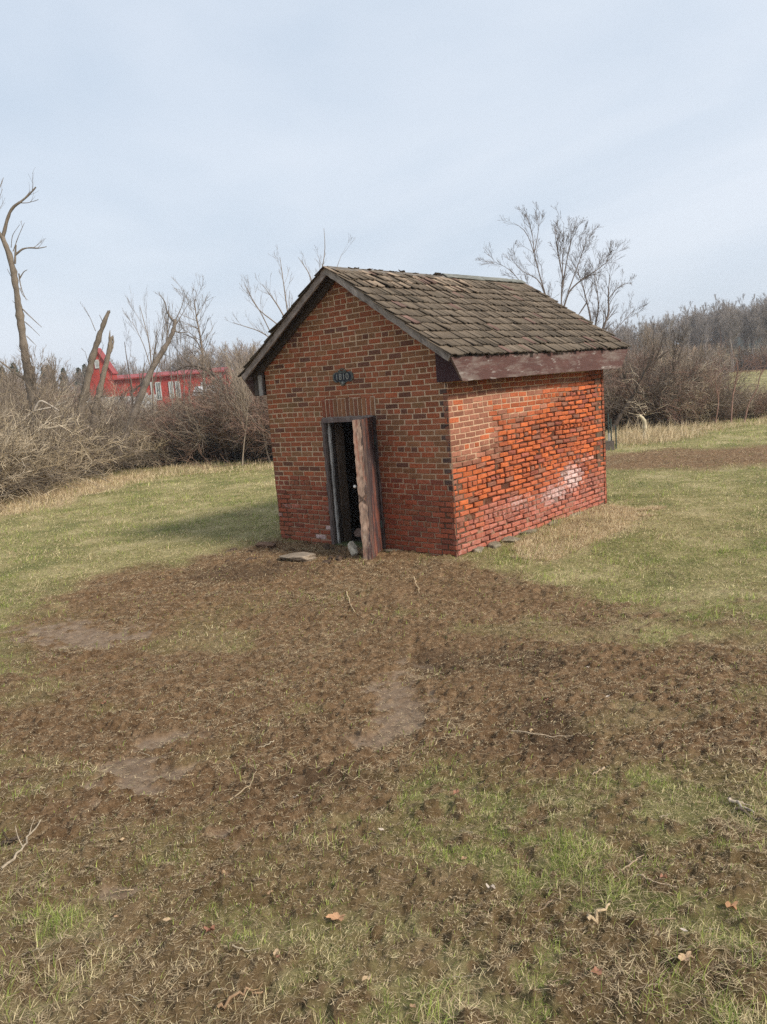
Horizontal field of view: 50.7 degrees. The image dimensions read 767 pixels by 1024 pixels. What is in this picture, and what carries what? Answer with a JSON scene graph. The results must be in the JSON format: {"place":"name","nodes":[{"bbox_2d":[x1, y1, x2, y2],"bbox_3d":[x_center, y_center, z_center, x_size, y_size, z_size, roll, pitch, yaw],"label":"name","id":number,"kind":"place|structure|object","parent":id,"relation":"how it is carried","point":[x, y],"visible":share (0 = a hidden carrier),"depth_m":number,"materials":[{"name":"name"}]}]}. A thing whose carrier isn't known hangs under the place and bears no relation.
{"place":"outdoors","nodes":[
{"label":"outdoors","id":0,"kind":"place"},
{"bbox_2d":[0,343,766,1023],"bbox_3d":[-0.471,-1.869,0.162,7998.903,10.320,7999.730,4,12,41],"label":"ground","id":1,"kind":"structure","parent":0,"point":[408,699],"depth_m":4.28,"materials":[{"name":"soil"}]},
{"bbox_2d":[0,358,18,439],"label":"bare sapling","id":2,"kind":"object","parent":1,"relation":"on","point":[6,390],"visible":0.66,"depth_m":21.81,"materials":[{"name":"brown plant"}]},
{"bbox_2d":[0,829,21,846],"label":"fallen twig","id":3,"kind":"object","parent":1,"relation":"on","point":[9,841],"visible":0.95,"depth_m":3.43,"materials":[{"name":"wood"}]},
{"bbox_2d":[0,359,22,423],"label":"bare sapling","id":4,"kind":"object","parent":1,"relation":"on","point":[9,393],"visible":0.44,"depth_m":22.95,"materials":[{"name":"brown plant"}]},
{"bbox_2d":[1,365,24,412],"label":"bare sapling","id":5,"kind":"object","parent":1,"relation":"on","point":[10,375],"visible":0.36,"depth_m":25.13,"materials":[{"name":"brown plant"}]},
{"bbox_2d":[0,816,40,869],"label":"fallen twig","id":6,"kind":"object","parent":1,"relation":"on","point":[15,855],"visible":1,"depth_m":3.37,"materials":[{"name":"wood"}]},
{"bbox_2d":[0,168,46,456],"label":"dead tree","id":7,"kind":"object","parent":1,"relation":"on","point":[20,316],"visible":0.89,"depth_m":21.72,"materials":[{"name":"brown plant"}]},
{"bbox_2d":[12,340,57,485],"bbox_3d":[-9.325,-2.592,22.142,1.196,4.119,1.708,-7,10,-19],"label":"bare sapling","id":8,"kind":"object","parent":1,"relation":"on","point":[36,376],"visible":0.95,"depth_m":21.82,"materials":[{"name":"brown plant"}]},
{"bbox_2d":[0,395,75,504],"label":"bare shrub","id":9,"kind":"object","parent":1,"relation":"on","point":[32,460],"visible":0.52,"depth_m":19.84,"materials":[{"name":"brown plant"}]},
{"bbox_2d":[17,398,67,427],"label":"fallen branch","id":10,"kind":"object","parent":9,"relation":"on","point":[45,402],"visible":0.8,"depth_m":21.31,"materials":[{"name":"wood"}]},
{"bbox_2d":[1,381,107,492],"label":"bare shrub","id":11,"kind":"object","parent":1,"relation":"on","point":[62,421],"visible":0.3,"depth_m":21.38,"materials":[{"name":"brown plant"}]},
{"bbox_2d":[37,362,72,424],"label":"bare sapling","id":12,"kind":"object","parent":1,"relation":"on","point":[51,379],"visible":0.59,"depth_m":23.91,"materials":[{"name":"brown plant"}]},
{"bbox_2d":[0,375,113,498],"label":"bramble bush","id":13,"kind":"object","parent":1,"relation":"on","point":[45,442],"visible":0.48,"depth_m":20.73,"materials":[{"name":"brown plant"}]},
{"bbox_2d":[0,372,115,512],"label":"bramble bush","id":14,"kind":"object","parent":1,"relation":"on","point":[9,486],"visible":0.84,"depth_m":19.22,"materials":[{"name":"beige plant"}]},
{"bbox_2d":[37,351,80,421],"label":"bare sapling","id":15,"kind":"object","parent":1,"relation":"on","point":[60,375],"visible":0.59,"depth_m":24.73,"materials":[{"name":"brown plant"}]},
{"bbox_2d":[0,391,127,488],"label":"bramble bush","id":16,"kind":"object","parent":1,"relation":"on","point":[82,452],"visible":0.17,"depth_m":22.81,"materials":[{"name":"brown plant"}]},
{"bbox_2d":[0,354,149,423],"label":"bare shrub","id":17,"kind":"object","parent":1,"relation":"on","point":[50,388],"visible":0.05,"depth_m":28.58,"materials":[{"name":"brown plant"}]},
{"bbox_2d":[0,361,162,483],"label":"bare shrub","id":18,"kind":"object","parent":1,"relation":"on","point":[108,432],"visible":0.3,"depth_m":24.24,"materials":[{"name":"brown plant"}]},
{"bbox_2d":[67,301,109,460],"bbox_3d":[-8.754,-3.748,23.887,1.906,4.796,0.321,-4,9,2],"label":"snapped tree","id":19,"kind":"object","parent":1,"relation":"on","point":[91,359],"visible":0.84,"depth_m":23.77,"materials":[{"name":"brown plant"}]},
{"bbox_2d":[88,331,113,438],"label":"snapped tree","id":20,"kind":"object","parent":1,"relation":"on","point":[100,386],"visible":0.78,"depth_m":24.31,"materials":[{"name":"brown plant"}]},
{"bbox_2d":[42,398,175,478],"bbox_3d":[-9.717,-2.181,25.970,5.157,2.947,5.696,-10,11,-33],"label":"bramble bush","id":21,"kind":"object","parent":1,"relation":"on","point":[129,461],"visible":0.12,"depth_m":25.73,"materials":[{"name":"brown plant"}]},
{"bbox_2d":[40,375,179,431],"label":"bare shrub","id":22,"kind":"object","parent":1,"relation":"on","point":[111,400],"visible":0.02,"depth_m":28.93,"materials":[{"name":"brown plant"}]},
{"bbox_2d":[71,403,152,467],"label":"bare shrub","id":23,"kind":"object","parent":1,"relation":"on","point":[124,421],"visible":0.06,"depth_m":27.53,"materials":[{"name":"brown plant"}]},
{"bbox_2d":[53,377,184,456],"bbox_3d":[-9.100,-3.062,29.029,6.873,3.954,5.682,-10,11,-32],"label":"bare shrub","id":24,"kind":"object","parent":1,"relation":"on","point":[131,406],"visible":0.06,"depth_m":29.12,"materials":[{"name":"brown plant"}]},
{"bbox_2d":[84,405,182,470],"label":"bramble bush","id":25,"kind":"object","parent":1,"relation":"on","point":[147,459],"visible":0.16,"depth_m":26.92,"materials":[{"name":"brown plant"}]},
{"bbox_2d":[120,319,146,458],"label":"slender tree","id":26,"kind":"object","parent":1,"relation":"on","point":[135,389],"visible":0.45,"depth_m":26.05,"materials":[{"name":"brown plant"}]},
{"bbox_2d":[84,393,182,463],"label":"bare shrub","id":27,"kind":"object","parent":1,"relation":"on","point":[138,422],"visible":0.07,"depth_m":27.98,"materials":[{"name":"brown plant"}]},
{"bbox_2d":[82,384,203,469],"bbox_3d":[-8.322,-2.744,28.264,5.241,3.343,5.501,-1,10,21],"label":"bare shrub","id":28,"kind":"object","parent":1,"relation":"on","point":[151,426],"visible":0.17,"depth_m":27.15,"materials":[{"name":"brown plant"}]},
{"bbox_2d":[122,288,168,426],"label":"slender tree","id":29,"kind":"object","parent":1,"relation":"on","point":[150,350],"visible":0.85,"depth_m":27.85,"materials":[{"name":"brown plant"}]},
{"bbox_2d":[112,286,192,463],"bbox_3d":[-7.208,-4.232,25.108,3.148,5.290,0.802,-3,9,7],"label":"leaning tree","id":30,"kind":"object","parent":1,"relation":"on","point":[145,381],"visible":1,"depth_m":25.07,"materials":[{"name":"brown plant"}]},
{"bbox_2d":[112,385,200,426],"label":"bare shrub","id":31,"kind":"object","parent":1,"relation":"on","point":[148,399],"visible":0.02,"depth_m":29.35,"materials":[{"name":"brown plant"}]},
{"bbox_2d":[90,348,231,412],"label":"red barn","id":32,"kind":"structure","parent":1,"relation":"on","point":[112,372],"depth_m":78.72,"materials":[{"name":"wood"}]},
{"bbox_2d":[117,403,224,467],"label":"bramble bush","id":33,"kind":"object","parent":1,"relation":"on","point":[171,450],"visible":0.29,"depth_m":27.25,"materials":[{"name":"brown plant"}]},
{"bbox_2d":[157,293,202,457],"bbox_3d":[-6.999,-4.761,28.465,1.565,5.932,1.106,-1,10,19],"label":"slender tree","id":34,"kind":"object","parent":1,"relation":"on","point":[177,363],"visible":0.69,"depth_m":28.40,"materials":[{"name":"brown plant"}]},
{"bbox_2d":[120,397,240,463],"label":"bare shrub","id":35,"kind":"object","parent":1,"relation":"on","point":[160,429],"visible":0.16,"depth_m":27.30,"materials":[{"name":"brown plant"}]},
{"bbox_2d":[135,364,234,459],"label":"bare shrub","id":36,"kind":"object","parent":1,"relation":"on","point":[190,401],"visible":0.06,"depth_m":28.26,"materials":[{"name":"brown plant"}]},
{"bbox_2d":[172,275,219,395],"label":"slender tree","id":37,"kind":"object","parent":1,"relation":"on","point":[200,335],"visible":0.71,"depth_m":29.11,"materials":[{"name":"brown plant"}]},
{"bbox_2d":[160,311,243,455],"bbox_3d":[-5.993,-4.350,27.787,3.168,4.990,3.150,-6,9,-9],"label":"arching tree","id":38,"kind":"object","parent":1,"relation":"on","point":[193,366],"visible":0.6,"depth_m":27.46,"materials":[{"name":"brown plant"}]},
{"bbox_2d":[148,391,257,460],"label":"bare shrub","id":39,"kind":"object","parent":1,"relation":"on","point":[200,437],"visible":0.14,"depth_m":26.87,"materials":[{"name":"brown plant"}]},
{"bbox_2d":[154,383,265,461],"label":"bare shrub","id":40,"kind":"object","parent":1,"relation":"on","point":[183,431],"visible":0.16,"depth_m":26.93,"materials":[{"name":"brown plant"}]},
{"bbox_2d":[186,346,236,461],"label":"bare sapling","id":41,"kind":"object","parent":1,"relation":"on","point":[206,362],"visible":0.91,"depth_m":26.23,"materials":[{"name":"brown plant"}]},
{"bbox_2d":[155,356,269,464],"bbox_3d":[-4.674,-3.247,27.727,7.062,4.292,6.728,2,11,34],"label":"bare shrub","id":42,"kind":"object","parent":1,"relation":"on","point":[222,426],"visible":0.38,"depth_m":26.33,"materials":[{"name":"brown plant"}]},
{"bbox_2d":[166,363,271,459],"bbox_3d":[-3.893,-3.208,27.608,6.347,4.048,6.661,-3,9,7],"label":"bare shrub","id":43,"kind":"object","parent":1,"relation":"on","point":[225,417],"visible":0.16,"depth_m":26.28,"materials":[{"name":"brown plant"}]},
{"bbox_2d":[169,367,272,470],"bbox_3d":[-3.096,-3.220,26.811,7.056,4.289,6.723,-5,9,-1],"label":"bare shrub","id":44,"kind":"object","parent":1,"relation":"on","point":[247,427],"visible":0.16,"depth_m":25.36,"materials":[{"name":"brown plant"}]},
{"bbox_2d":[169,392,272,461],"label":"bare shrub","id":45,"kind":"object","parent":1,"relation":"on","point":[221,431],"visible":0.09,"depth_m":26.69,"materials":[{"name":"brown plant"}]},
{"bbox_2d":[202,388,271,457],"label":"bare shrub","id":46,"kind":"object","parent":1,"relation":"on","point":[243,423],"visible":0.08,"depth_m":25.16,"materials":[{"name":"brown plant"}]},
{"bbox_2d":[216,341,261,455],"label":"bare sapling","id":47,"kind":"object","parent":1,"relation":"on","point":[238,373],"visible":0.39,"depth_m":26.72,"materials":[{"name":"brown plant"}]},
{"bbox_2d":[221,341,259,464],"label":"bare sapling","id":48,"kind":"object","parent":1,"relation":"on","point":[243,385],"visible":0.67,"depth_m":24.54,"materials":[{"name":"brown plant"}]},
{"bbox_2d":[211,398,271,459],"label":"bare shrub","id":49,"kind":"object","parent":1,"relation":"on","point":[252,439],"visible":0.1,"depth_m":26.53,"materials":[{"name":"brown plant"}]},
{"bbox_2d":[221,343,270,462],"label":"bare sapling","id":50,"kind":"object","parent":1,"relation":"on","point":[238,354],"visible":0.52,"depth_m":25.34,"materials":[{"name":"brown plant"}]},
{"bbox_2d":[236,392,271,464],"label":"bare shrub","id":51,"kind":"object","parent":1,"relation":"on","point":[260,416],"visible":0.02,"depth_m":25.14,"materials":[{"name":"brown plant"}]},
{"bbox_2d":[255,541,275,547],"bbox_3d":[-1.655,0.481,11.553,0.346,0.099,0.215,4,12,41],"label":"rough stone","id":52,"kind":"object","parent":1,"relation":"on","point":[267,544],"visible":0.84,"depth_m":11.49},
{"bbox_2d":[231,233,354,336],"bbox_3d":[-3.112,-5.900,28.354,4.854,7.588,0.722,-4,9,1],"label":"bare tree","id":53,"kind":"object","parent":1,"relation":"on","point":[261,312],"visible":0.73,"depth_m":28.10,"materials":[{"name":"brown plant"}]},
{"bbox_2d":[279,552,316,561],"bbox_3d":[-1.134,0.590,10.543,0.483,0.088,0.381,4,12,41],"label":"flat stone","id":54,"kind":"object","parent":1,"relation":"on","point":[301,556],"visible":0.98,"depth_m":10.42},
{"bbox_2d":[348,541,357,555],"bbox_3d":[-0.382,0.490,10.520,0.148,0.229,0.115,4,12,41],"label":"broken block","id":55,"kind":"object","parent":1,"relation":"on","point":[352,548],"depth_m":10.49,"materials":[{"name":"concrete"}]},
{"bbox_2d":[237,266,630,559],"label":"brick shed","id":56,"kind":"structure","parent":1,"relation":"on","point":[437,414],"depth_m":10.81,"materials":[{"name":"red brick"}]},
{"bbox_2d":[352,417,382,559],"bbox_3d":[-0.215,-0.298,10.371,0.190,1.795,0.688,-2,9,14],"label":"door","id":57,"kind":"structure","parent":56,"relation":"in","point":[364,441],"depth_m":10.14,"materials":[{"name":"brown wood"}]},
{"bbox_2d":[475,205,648,332],"bbox_3d":[6.525,-6.816,29.385,6.196,8.709,1.339,-5,9,-2],"label":"bare tree","id":58,"kind":"object","parent":1,"relation":"on","point":[585,277],"visible":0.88,"depth_m":29.04,"materials":[{"name":"grey plant"}]},
{"bbox_2d":[586,903,609,924],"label":"fallen twig","id":59,"kind":"object","parent":1,"relation":"on","point":[589,917],"visible":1,"depth_m":2.62,"materials":[{"name":"wood"}]},
{"bbox_2d":[606,413,616,450],"bbox_3d":[6.022,-2.134,21.521,0.354,0.980,0.180,-4,9,0],"label":"metal stand","id":60,"kind":"object","parent":1,"relation":"on","point":[609,444],"visible":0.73,"depth_m":21.50,"materials":[{"name":"metal"}]},
{"bbox_2d":[604,372,633,421],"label":"bare shrub","id":61,"kind":"object","parent":1,"relation":"on","point":[612,394],"visible":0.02,"depth_m":25.29,"materials":[{"name":"brown plant"}]},
{"bbox_2d":[603,369,638,426],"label":"bare shrub","id":62,"kind":"object","parent":1,"relation":"on","point":[613,393],"visible":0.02,"depth_m":26.98,"materials":[{"name":"brown plant"}]},
{"bbox_2d":[604,351,672,429],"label":"bare shrub","id":63,"kind":"object","parent":1,"relation":"on","point":[616,412],"visible":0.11,"depth_m":27.32,"materials":[{"name":"brown plant"}]},
{"bbox_2d":[630,313,648,352],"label":"bare tree","id":64,"kind":"object","parent":1,"relation":"on","point":[641,332],"visible":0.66,"depth_m":103.17,"materials":[{"name":"grey plant"}]},
{"bbox_2d":[609,319,686,432],"bbox_3d":[8.662,-4.435,25.987,2.868,3.719,1.112,-7,9,-17],"label":"crooked tree","id":65,"kind":"object","parent":1,"relation":"on","point":[619,416],"visible":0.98,"depth_m":26.05,"materials":[{"name":"brown plant"}]},
{"bbox_2d":[633,323,670,422],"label":"bare sapling","id":66,"kind":"object","parent":1,"relation":"on","point":[646,334],"visible":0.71,"depth_m":28.45,"materials":[{"name":"brown plant"}]},
{"bbox_2d":[603,330,712,430],"bbox_3d":[7.707,-4.190,27.684,5.925,4.124,7.168,-10,11,-30],"label":"bare shrub","id":67,"kind":"object","parent":1,"relation":"on","point":[629,376],"visible":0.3,"depth_m":27.07,"materials":[{"name":"brown plant"}]},
{"bbox_2d":[606,343,712,400],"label":"bare shrub","id":68,"kind":"object","parent":1,"relation":"on","point":[669,365],"visible":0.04,"depth_m":28.63,"materials":[{"name":"brown plant"}]},
{"bbox_2d":[605,356,720,427],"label":"bare shrub","id":69,"kind":"object","parent":1,"relation":"on","point":[680,392],"visible":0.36,"depth_m":27.09,"materials":[{"name":"brown plant"}]},
{"bbox_2d":[603,338,730,428],"bbox_3d":[8.518,-4.145,28.009,6.104,4.044,5.645,-12,12,-39],"label":"bare shrub","id":70,"kind":"object","parent":1,"relation":"on","point":[638,404],"visible":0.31,"depth_m":26.94,"materials":[{"name":"brown plant"}]},
{"bbox_2d":[656,312,679,352],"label":"bare tree","id":71,"kind":"object","parent":1,"relation":"on","point":[668,323],"visible":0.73,"depth_m":103.25,"materials":[{"name":"grey plant"}]},
{"bbox_2d":[672,308,692,360],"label":"bare tree","id":72,"kind":"object","parent":1,"relation":"on","point":[686,331],"visible":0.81,"depth_m":105.26,"materials":[{"name":"grey plant"}]},
{"bbox_2d":[659,318,709,424],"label":"bare tree","id":73,"kind":"object","parent":1,"relation":"on","point":[674,352],"visible":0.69,"depth_m":27.06,"materials":[{"name":"brown plant"}]},
{"bbox_2d":[605,322,766,428],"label":"bare shrub","id":74,"kind":"object","parent":1,"relation":"on","point":[686,376],"visible":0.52,"depth_m":26.98,"materials":[{"name":"brown plant"}]},
{"bbox_2d":[678,951,693,960],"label":"dry leaf","id":75,"kind":"object","parent":1,"relation":"on","point":[687,956],"visible":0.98,"depth_m":2.34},
{"bbox_2d":[689,306,701,349],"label":"bare tree","id":76,"kind":"object","parent":1,"relation":"on","point":[693,332],"visible":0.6,"depth_m":117.76,"materials":[{"name":"grey plant"}]},
{"bbox_2d":[642,361,764,425],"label":"bare shrub","id":77,"kind":"object","parent":1,"relation":"on","point":[711,403],"visible":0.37,"depth_m":27.30,"materials":[{"name":"brown plant"}]},
{"bbox_2d":[692,307,714,351],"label":"bare tree","id":78,"kind":"object","parent":1,"relation":"on","point":[701,328],"visible":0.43,"depth_m":112.57,"materials":[{"name":"grey plant"}]},
{"bbox_2d":[694,305,713,353],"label":"bare tree","id":79,"kind":"object","parent":1,"relation":"on","point":[706,335],"visible":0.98,"depth_m":110.62,"materials":[{"name":"grey plant"}]},
{"bbox_2d":[645,362,766,422],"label":"bare shrub","id":80,"kind":"object","parent":1,"relation":"on","point":[711,387],"visible":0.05,"depth_m":28.19,"materials":[{"name":"brown plant"}]},
{"bbox_2d":[677,389,754,422],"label":"bare shrub","id":81,"kind":"object","parent":1,"relation":"on","point":[722,413],"visible":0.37,"depth_m":27.73,"materials":[{"name":"brown plant"}]},
{"bbox_2d":[708,294,727,348],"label":"bare tree","id":82,"kind":"object","parent":1,"relation":"on","point":[716,319],"visible":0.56,"depth_m":114.09,"materials":[{"name":"grey plant"}]},
{"bbox_2d":[713,299,733,349],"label":"bare tree","id":83,"kind":"object","parent":1,"relation":"on","point":[725,320],"visible":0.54,"depth_m":110.89,"materials":[{"name":"grey plant"}]},
{"bbox_2d":[702,340,751,370],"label":"bare shrub","id":84,"kind":"object","parent":1,"relation":"on","point":[734,355],"visible":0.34,"depth_m":109.03,"materials":[{"name":"brown plant"}]},
{"bbox_2d":[718,303,741,370],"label":"bare tree","id":85,"kind":"object","parent":1,"relation":"on","point":[730,313],"visible":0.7,"depth_m":106.26,"materials":[{"name":"grey plant"}]},
{"bbox_2d":[700,344,766,421],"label":"stunted tree","id":86,"kind":"object","parent":1,"relation":"on","point":[734,385],"visible":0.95,"depth_m":26.32,"materials":[{"name":"brown plant"}]},
{"bbox_2d":[724,304,743,371],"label":"bare tree","id":87,"kind":"object","parent":1,"relation":"on","point":[734,332],"visible":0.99,"depth_m":104.77,"materials":[{"name":"grey plant"}]},
{"bbox_2d":[731,294,749,367],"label":"bare tree","id":88,"kind":"object","parent":1,"relation":"on","point":[738,316],"visible":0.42,"depth_m":116.06,"materials":[{"name":"grey plant"}]},
{"bbox_2d":[727,796,754,813],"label":"fallen twig","id":89,"kind":"object","parent":1,"relation":"on","point":[729,798],"visible":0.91,"depth_m":3.31,"materials":[{"name":"wood"}]},
{"bbox_2d":[719,382,766,419],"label":"bare shrub","id":90,"kind":"object","parent":1,"relation":"on","point":[749,409],"visible":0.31,"depth_m":27.93,"materials":[{"name":"brown plant"}]},
{"bbox_2d":[724,335,763,352],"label":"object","id":91,"kind":"structure","parent":1,"relation":"on","point":[756,342],"depth_m":127.33,"materials":[{"name":"grey"}]},
{"bbox_2d":[738,309,751,369],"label":"bare tree","id":92,"kind":"object","parent":1,"relation":"on","point":[744,336],"visible":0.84,"depth_m":110.55,"materials":[{"name":"grey plant"}]},
{"bbox_2d":[727,378,766,417],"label":"bare shrub","id":93,"kind":"object","parent":1,"relation":"on","point":[752,398],"visible":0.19,"depth_m":28.31,"materials":[{"name":"brown plant"}]},
{"bbox_2d":[729,380,766,417],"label":"bare shrub","id":94,"kind":"object","parent":1,"relation":"on","point":[762,405],"visible":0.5,"depth_m":27.85,"materials":[{"name":"brown plant"}]},
{"bbox_2d":[733,339,766,369],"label":"bare shrub","id":95,"kind":"object","parent":1,"relation":"on","point":[755,352],"visible":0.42,"depth_m":108.97,"materials":[{"name":"brown plant"}]},
{"bbox_2d":[735,342,766,369],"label":"bare shrub","id":96,"kind":"object","parent":1,"relation":"on","point":[763,362],"visible":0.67,"depth_m":107.20,"materials":[{"name":"brown plant"}]},
{"bbox_2d":[742,303,766,369],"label":"bare tree","id":97,"kind":"object","parent":1,"relation":"on","point":[751,315],"visible":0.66,"depth_m":109.40,"materials":[{"name":"grey plant"}]},
{"bbox_2d":[745,305,766,369],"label":"bare tree","id":98,"kind":"object","parent":1,"relation":"on","point":[760,330],"visible":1,"depth_m":106.75,"materials":[{"name":"grey plant"}]},
{"bbox_2d":[751,302,766,367],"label":"bare tree","id":99,"kind":"object","parent":1,"relation":"on","point":[763,336],"visible":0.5,"depth_m":109.20,"materials":[{"name":"grey plant"}]},
{"bbox_2d":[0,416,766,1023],"bbox_3d":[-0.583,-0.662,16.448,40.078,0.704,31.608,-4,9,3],"label":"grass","id":100,"kind":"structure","parent":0,"point":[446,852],"depth_m":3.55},
{"bbox_2d":[216,983,262,1009],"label":"fallen twig","id":101,"kind":"object","parent":100,"relation":"on","point":[230,997],"visible":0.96,"depth_m":2.34,"materials":[{"name":"wood"}]},
{"bbox_2d":[326,912,344,920],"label":"dry leaf","id":102,"kind":"object","parent":100,"relation":"on","point":[335,916],"visible":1,"depth_m":2.73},
{"bbox_2d":[0,413,766,561],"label":"dry grass","id":103,"kind":"structure","parent":0,"point":[626,438],"depth_m":20.33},
{"bbox_2d":[0,0,766,387],"label":"sky","id":104,"kind":"structure","parent":0,"point":[163,140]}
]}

